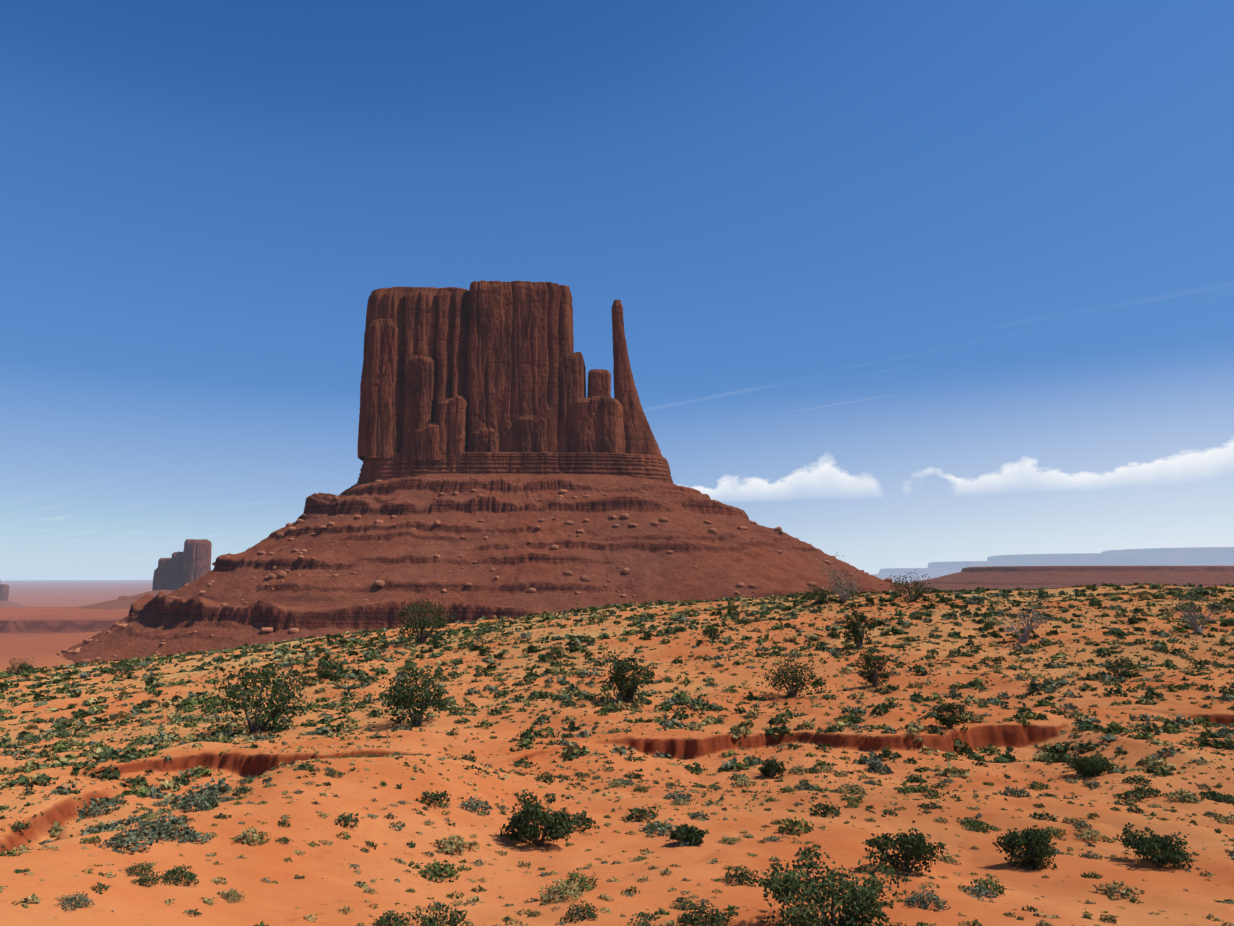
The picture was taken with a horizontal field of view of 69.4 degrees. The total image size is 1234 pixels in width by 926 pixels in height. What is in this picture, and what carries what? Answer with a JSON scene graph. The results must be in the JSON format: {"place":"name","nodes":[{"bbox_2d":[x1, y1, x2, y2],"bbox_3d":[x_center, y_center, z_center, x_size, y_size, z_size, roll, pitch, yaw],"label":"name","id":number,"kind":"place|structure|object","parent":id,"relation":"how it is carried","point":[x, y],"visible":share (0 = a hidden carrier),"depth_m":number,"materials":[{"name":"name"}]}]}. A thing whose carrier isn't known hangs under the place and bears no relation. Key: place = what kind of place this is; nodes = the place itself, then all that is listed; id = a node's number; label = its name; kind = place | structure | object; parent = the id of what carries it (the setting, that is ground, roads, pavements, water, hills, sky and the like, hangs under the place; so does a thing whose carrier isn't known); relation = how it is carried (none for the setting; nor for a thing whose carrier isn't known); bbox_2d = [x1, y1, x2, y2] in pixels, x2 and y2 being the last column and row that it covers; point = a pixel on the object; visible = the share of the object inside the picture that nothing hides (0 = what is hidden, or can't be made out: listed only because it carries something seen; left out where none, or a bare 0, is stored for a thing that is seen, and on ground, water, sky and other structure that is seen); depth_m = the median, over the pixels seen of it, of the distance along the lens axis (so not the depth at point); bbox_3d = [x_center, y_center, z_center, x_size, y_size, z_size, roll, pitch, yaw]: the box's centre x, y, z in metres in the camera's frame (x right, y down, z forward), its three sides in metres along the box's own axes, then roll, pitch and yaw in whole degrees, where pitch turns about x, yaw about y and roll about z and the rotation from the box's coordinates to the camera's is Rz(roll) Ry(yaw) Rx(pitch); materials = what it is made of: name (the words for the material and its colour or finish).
{"place":"outdoors","nodes":[
{"label":"outdoors","id":0,"kind":"place"},
{"bbox_2d":[357,280,672,483],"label":"butte","id":1,"kind":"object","parent":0,"point":[483,377],"depth_m":814.73,"materials":[{"name":"brown stone"}]},
{"bbox_2d":[0,580,1233,925],"bbox_3d":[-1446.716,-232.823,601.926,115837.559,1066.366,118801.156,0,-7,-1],"label":"ground","id":2,"kind":"structure","parent":0,"point":[1066,890],"depth_m":37.43,"materials":[{"name":"orange sand"}]},
{"bbox_2d":[0,607,129,637],"bbox_3d":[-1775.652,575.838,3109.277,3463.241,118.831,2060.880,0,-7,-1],"label":"desert plain","id":3,"kind":"structure","parent":2,"relation":"on","point":[25,621],"depth_m":2596.11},
{"bbox_2d":[0,590,174,609],"bbox_3d":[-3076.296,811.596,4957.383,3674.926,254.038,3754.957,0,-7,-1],"label":"talus","id":4,"kind":"structure","parent":3,"relation":"on","point":[122,602],"depth_m":3433.85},
{"bbox_2d":[0,539,211,600],"bbox_3d":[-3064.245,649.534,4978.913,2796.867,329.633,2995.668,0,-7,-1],"label":"buttes","id":5,"kind":"object","parent":4,"relation":"on","point":[190,563],"visible":0.88,"depth_m":3549.05,"materials":[{"name":"grey stone"}]},
{"bbox_2d":[56,473,919,662],"bbox_3d":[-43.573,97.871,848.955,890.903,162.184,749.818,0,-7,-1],"label":"talus slope","id":6,"kind":"structure","parent":2,"relation":"on","point":[312,602],"depth_m":658.59,"materials":[{"name":"brown stone"}]},
{"bbox_2d":[50,476,912,662],"bbox_3d":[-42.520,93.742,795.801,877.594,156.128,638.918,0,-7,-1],"label":"talus boulders","id":7,"kind":"object","parent":6,"relation":"on","point":[583,578],"visible":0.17,"depth_m":688.08,"materials":[{"name":"brown stone"}]},
{"bbox_2d":[0,582,1233,925],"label":"desert shrubs","id":8,"kind":"object","parent":2,"relation":"on","point":[226,734],"visible":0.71,"depth_m":64.51,"materials":[{"name":"green plant"}]},
{"bbox_2d":[6,552,1232,925],"bbox_3d":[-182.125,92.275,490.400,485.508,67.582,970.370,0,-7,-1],"label":"bushes","id":9,"kind":"object","parent":2,"relation":"on","point":[1030,844],"visible":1,"depth_m":43.02,"materials":[{"name":"green plant"}]},
{"bbox_2d":[0,0,1233,579],"label":"sky","id":10,"kind":"structure","parent":0,"point":[897,283],"materials":[{"name":"blue"}]},
{"bbox_2d":[872,547,1233,581],"bbox_3d":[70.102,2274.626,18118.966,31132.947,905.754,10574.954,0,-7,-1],"label":"mesas","id":11,"kind":"structure","parent":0,"point":[1206,556],"depth_m":15068.17,"materials":[{"name":"grey stone"}]},
{"bbox_2d":[907,566,1233,590],"bbox_3d":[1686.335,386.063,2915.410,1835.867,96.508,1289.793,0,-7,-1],"label":"red ridge","id":12,"kind":"structure","parent":0,"point":[1006,577],"depth_m":2604.17,"materials":[{"name":"brown stone"}]}
]}

